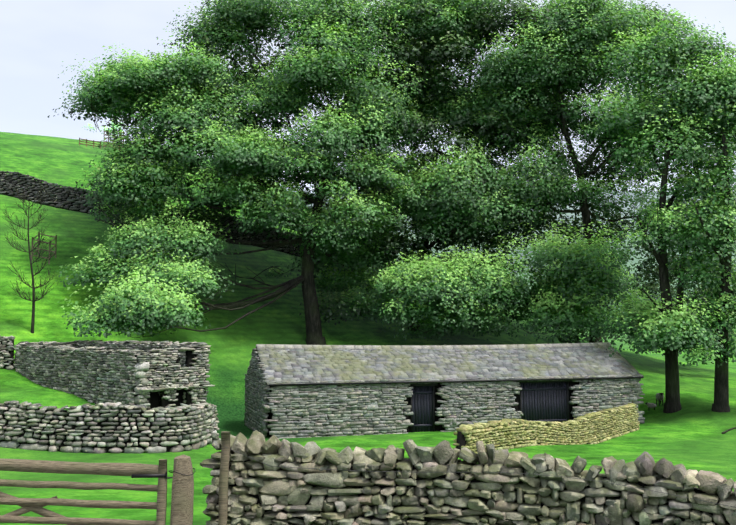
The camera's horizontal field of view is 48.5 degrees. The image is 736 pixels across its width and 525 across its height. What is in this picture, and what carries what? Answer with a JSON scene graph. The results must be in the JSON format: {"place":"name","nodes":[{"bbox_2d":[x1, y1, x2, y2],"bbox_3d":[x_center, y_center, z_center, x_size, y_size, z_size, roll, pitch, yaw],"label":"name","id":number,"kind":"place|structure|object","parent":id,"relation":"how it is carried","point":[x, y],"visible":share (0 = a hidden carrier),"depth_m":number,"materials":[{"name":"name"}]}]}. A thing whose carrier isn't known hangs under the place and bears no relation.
{"place":"outdoors","nodes":[
{"label":"outdoors","id":0,"kind":"place"},
{"bbox_2d":[0,335,14,369],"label":"stone wall","id":1,"kind":"structure","parent":0,"point":[7,347],"depth_m":44.99,"materials":[{"name":"grey stone"}]},
{"bbox_2d":[14,341,78,367],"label":"ruin wall","id":2,"kind":"structure","parent":0,"point":[55,343],"depth_m":46.62,"materials":[{"name":"grey stone"}]},
{"bbox_2d":[13,343,142,405],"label":"ruin wall","id":3,"kind":"structure","parent":0,"point":[81,359],"depth_m":39.73,"materials":[{"name":"grey stone"}]},
{"bbox_2d":[0,400,220,453],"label":"yard wall","id":4,"kind":"structure","parent":0,"point":[204,433],"depth_m":26.75,"materials":[{"name":"grey stone"}]},
{"bbox_2d":[103,130,123,147],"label":"tree guard","id":5,"kind":"object","parent":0,"point":[111,137],"visible":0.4,"depth_m":102.51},
{"bbox_2d":[75,340,210,402],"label":"stone wall","id":6,"kind":"structure","parent":0,"point":[141,345],"depth_m":42.55,"materials":[{"name":"grey stone"}]},
{"bbox_2d":[0,171,332,264],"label":"hillside wall","id":7,"kind":"structure","parent":0,"point":[16,175],"depth_m":74.25,"materials":[{"name":"grey stone"}]},
{"bbox_2d":[131,345,210,407],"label":"ruin wall","id":8,"kind":"structure","parent":0,"point":[172,355],"depth_m":37.78,"materials":[{"name":"grey stone"}]},
{"bbox_2d":[133,348,214,410],"bbox_3d":[-8.906,5.780,37.842,4.132,3.618,0.777,4,-6,-43],"label":"ruin ledge and quoins","id":9,"kind":"object","parent":8,"relation":"attached to","point":[141,369],"visible":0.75,"depth_m":36.60,"materials":[{"name":"grey stone"}]},
{"bbox_2d":[244,348,269,436],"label":"barn gable wall","id":10,"kind":"structure","parent":0,"point":[256,395],"depth_m":42.86,"materials":[{"name":"grey stone"}]},
{"bbox_2d":[0,132,735,524],"bbox_3d":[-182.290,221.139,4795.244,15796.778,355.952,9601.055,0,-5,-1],"label":"ground","id":11,"kind":"structure","parent":0,"point":[690,436],"depth_m":56.77,"materials":[{"name":"green plant"}]},
{"bbox_2d":[2,174,56,332],"bbox_3d":[-21.147,-0.493,51.001,3.756,10.102,2.138,0,-5,-1],"label":"dead sapling trunk and limbs","id":12,"kind":"object","parent":11,"relation":"on","point":[33,287],"visible":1,"depth_m":50.98,"materials":[{"name":"brown plant"}]},
{"bbox_2d":[31,231,56,263],"bbox_3d":[-24.600,-0.984,62.098,1.417,2.915,1.408,0,-5,-1],"label":"sapling guard","id":13,"kind":"object","parent":11,"relation":"on","point":[50,244],"visible":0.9,"depth_m":61.96,"materials":[{"name":"brown wood"}]},
{"bbox_2d":[79,138,100,148],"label":"fence","id":14,"kind":"object","parent":11,"relation":"on","point":[93,143],"visible":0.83,"depth_m":100.84,"materials":[{"name":"brown wood"}]},
{"bbox_2d":[82,114,123,146],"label":"tree","id":15,"kind":"object","parent":11,"relation":"on","point":[88,124],"visible":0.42,"depth_m":102.68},
{"bbox_2d":[18,346,205,408],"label":"ruin walls","id":16,"kind":"structure","parent":11,"relation":"on","point":[154,400],"depth_m":38.42,"materials":[{"name":"grey stone"}]},
{"bbox_2d":[49,0,447,344],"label":"sycamore tree","id":17,"kind":"object","parent":11,"relation":"on","point":[158,296],"visible":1,"depth_m":57.74,"materials":[{"name":"green plant"}]},
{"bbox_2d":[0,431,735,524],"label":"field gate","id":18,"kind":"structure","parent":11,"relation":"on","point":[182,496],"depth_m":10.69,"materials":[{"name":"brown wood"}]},
{"bbox_2d":[48,0,735,360],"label":"trees","id":19,"kind":"object","parent":11,"relation":"on","point":[610,171],"visible":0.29,"depth_m":63.55,"materials":[{"name":"green plant"}]},
{"bbox_2d":[256,342,643,436],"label":"barn block","id":20,"kind":"structure","parent":11,"relation":"on","point":[538,399],"depth_m":45.11,"materials":[{"name":"grey stone"}]},
{"bbox_2d":[330,0,600,343],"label":"sycamore tree","id":21,"kind":"object","parent":11,"relation":"on","point":[438,288],"visible":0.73,"depth_m":60.80,"materials":[{"name":"green plant"}]},
{"bbox_2d":[645,402,655,410],"bbox_3d":[17.646,8.999,51.030,0.713,0.535,0.300,0,-5,-1],"label":"lamb","id":22,"kind":"object","parent":11,"relation":"on","point":[651,405],"visible":1,"depth_m":50.96,"materials":[{"name":"fur"}]},
{"bbox_2d":[583,7,735,412],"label":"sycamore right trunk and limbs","id":23,"kind":"object","parent":11,"relation":"on","point":[668,329],"visible":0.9,"depth_m":49.28,"materials":[{"name":"green plant"}]},
{"bbox_2d":[656,393,663,405],"bbox_3d":[18.447,8.600,51.607,0.467,0.827,1.102,0,-5,-1],"label":"ewe","id":24,"kind":"object","parent":11,"relation":"on","point":[659,397],"visible":0.98,"depth_m":51.40,"materials":[{"name":"fur"}]},
{"bbox_2d":[638,42,735,411],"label":"sycamore tree","id":25,"kind":"object","parent":11,"relation":"on","point":[706,216],"visible":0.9,"depth_m":47.97,"materials":[{"name":"green plant"}]},
{"bbox_2d":[722,427,735,433],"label":"fallen branch trunk and limbs","id":26,"kind":"object","parent":11,"relation":"on","point":[726,431],"visible":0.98,"depth_m":42.38,"materials":[{"name":"brown wood"}]},
{"bbox_2d":[0,0,735,192],"label":"sky","id":27,"kind":"structure","parent":0,"point":[36,36],"materials":[{"name":"white"}]},
{"bbox_2d":[263,375,644,438],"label":"barn wall","id":28,"kind":"structure","parent":0,"point":[368,408],"depth_m":42.43,"materials":[{"name":"grey stone"}]},
{"bbox_2d":[200,430,735,524],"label":"stone wall","id":29,"kind":"structure","parent":0,"point":[293,489],"depth_m":11.78,"materials":[{"name":"grey stone"}]},
{"bbox_2d":[453,402,639,453],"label":"stone wall","id":30,"kind":"structure","parent":0,"point":[510,432],"depth_m":34.51,"materials":[{"name":"yellow stone"}]},
{"bbox_2d":[434,0,709,342],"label":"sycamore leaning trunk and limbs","id":31,"kind":"object","parent":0,"point":[574,292],"visible":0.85,"depth_m":59.20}
]}

